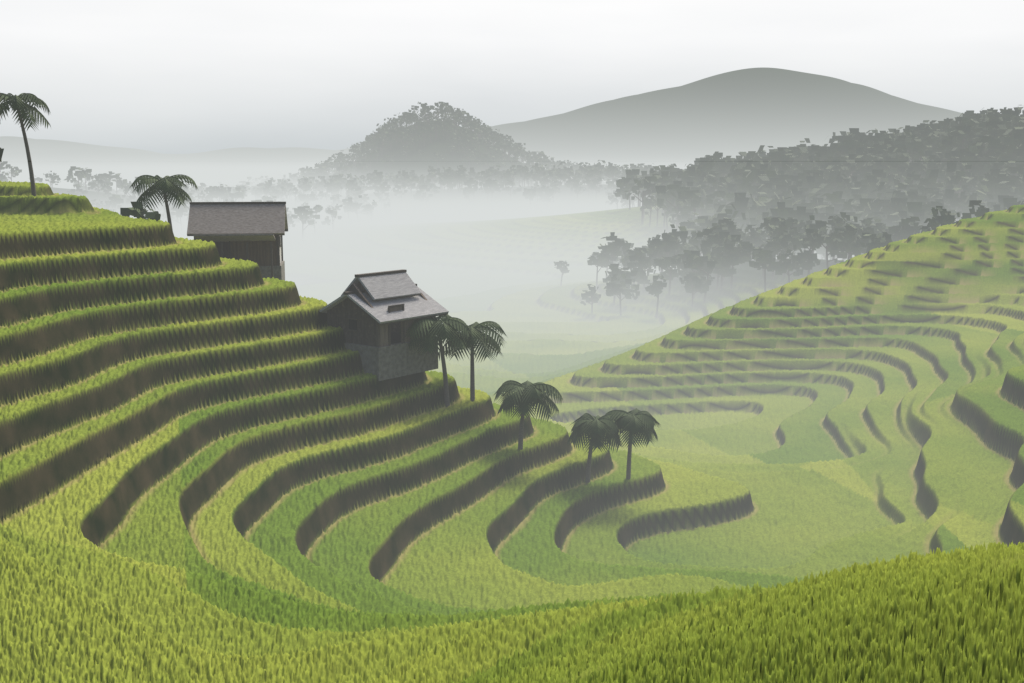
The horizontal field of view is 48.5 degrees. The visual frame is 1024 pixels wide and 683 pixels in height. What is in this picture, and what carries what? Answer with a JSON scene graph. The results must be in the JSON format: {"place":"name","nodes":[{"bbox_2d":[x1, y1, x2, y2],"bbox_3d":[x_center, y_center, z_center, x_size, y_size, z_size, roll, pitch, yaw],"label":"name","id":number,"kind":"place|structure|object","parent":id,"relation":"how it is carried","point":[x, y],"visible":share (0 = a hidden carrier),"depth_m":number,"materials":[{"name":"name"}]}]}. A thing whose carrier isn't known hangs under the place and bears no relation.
{"place":"outdoors","nodes":[
{"label":"outdoors","id":0,"kind":"place"},
{"bbox_2d":[0,68,1023,682],"bbox_3d":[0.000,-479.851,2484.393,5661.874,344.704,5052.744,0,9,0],"label":"terrain","id":1,"kind":"structure","parent":0,"point":[214,468],"depth_m":51.06,"materials":[{"name":"green plant"}]},
{"bbox_2d":[0,93,50,196],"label":"palm","id":2,"kind":"object","parent":1,"relation":"on","point":[15,102],"visible":0.98,"depth_m":64.42,"materials":[{"name":"green plant"}]},
{"bbox_2d":[0,148,160,220],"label":"tree","id":3,"kind":"object","parent":1,"relation":"on","point":[153,215],"visible":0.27,"depth_m":72.35,"materials":[{"name":"green plant"}]},
{"bbox_2d":[129,174,197,229],"bbox_3d":[-20.079,-7.059,65.985,3.745,5.204,3.682,-5,10,-29],"label":"palm","id":4,"kind":"object","parent":1,"relation":"on","point":[169,188],"visible":0.98,"depth_m":64.85,"materials":[{"name":"green plant"}]},
{"bbox_2d":[0,161,391,241],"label":"trees","id":5,"kind":"object","parent":1,"relation":"on","point":[356,205],"visible":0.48,"depth_m":540.89,"materials":[{"name":"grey plant"}]},
{"bbox_2d":[187,202,287,280],"bbox_3d":[-15.209,-5.199,63.318,5.250,5.060,5.057,-1,9,-8],"label":"hut","id":6,"kind":"object","parent":1,"relation":"on","point":[252,231],"visible":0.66,"depth_m":62.65,"materials":[{"name":"grey wood"}]},
{"bbox_2d":[74,160,684,212],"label":"ridge trees","id":7,"kind":"object","parent":1,"relation":"on","point":[593,177],"visible":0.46,"depth_m":672.25,"materials":[{"name":"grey plant"}]},
{"bbox_2d":[319,269,448,380],"bbox_3d":[-6.400,-0.977,56.037,4.553,4.899,4.850,7,11,37],"label":"hut","id":8,"kind":"object","parent":1,"relation":"on","point":[371,315],"visible":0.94,"depth_m":54.64,"materials":[{"name":"grey wood"}]},
{"bbox_2d":[218,102,624,199],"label":"hill trees","id":9,"kind":"object","parent":1,"relation":"on","point":[474,128],"visible":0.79,"depth_m":929.26,"materials":[{"name":"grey plant"}]},
{"bbox_2d":[399,314,476,406],"bbox_3d":[-3.629,1.261,56.116,3.788,5.154,3.650,0,9,0],"label":"palm","id":10,"kind":"object","parent":1,"relation":"on","point":[439,331],"visible":0.88,"depth_m":55.00,"materials":[{"name":"green plant"}]},
{"bbox_2d":[437,321,506,400],"bbox_3d":[-2.022,1.292,57.799,3.681,4.568,3.428,0,9,0],"label":"palm","id":11,"kind":"object","parent":1,"relation":"on","point":[480,336],"visible":0.63,"depth_m":56.81,"materials":[{"name":"green plant"}]},
{"bbox_2d":[494,380,562,449],"bbox_3d":[0.769,3.925,56.040,3.518,3.918,3.266,0,9,0],"label":"palm","id":12,"kind":"object","parent":1,"relation":"on","point":[523,399],"visible":0.99,"depth_m":55.13,"materials":[{"name":"green plant"}]},
{"bbox_2d":[567,413,625,482],"bbox_3d":[4.237,5.695,56.983,3.159,4.126,3.063,0,9,0],"label":"palm","id":13,"kind":"object","parent":1,"relation":"on","point":[596,430],"visible":0.96,"depth_m":55.94,"materials":[{"name":"green plant"}]},
{"bbox_2d":[603,408,661,478],"bbox_3d":[5.990,5.581,57.148,3.120,4.299,3.174,0,9,0],"label":"palm","id":14,"kind":"object","parent":1,"relation":"on","point":[635,423],"visible":0.88,"depth_m":56.16,"materials":[{"name":"green plant"}]},
{"bbox_2d":[554,200,991,317],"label":"trees","id":15,"kind":"object","parent":1,"relation":"on","point":[718,249],"visible":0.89,"depth_m":195.06,"materials":[{"name":"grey plant"}]},
{"bbox_2d":[0,0,1023,153],"label":"sky","id":16,"kind":"structure","parent":0,"point":[159,76],"materials":[{"name":"white"}]},
{"bbox_2d":[605,107,1023,260],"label":"forest ridge","id":17,"kind":"structure","parent":0,"point":[887,184],"depth_m":348.15,"materials":[{"name":"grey plant"}]}
]}

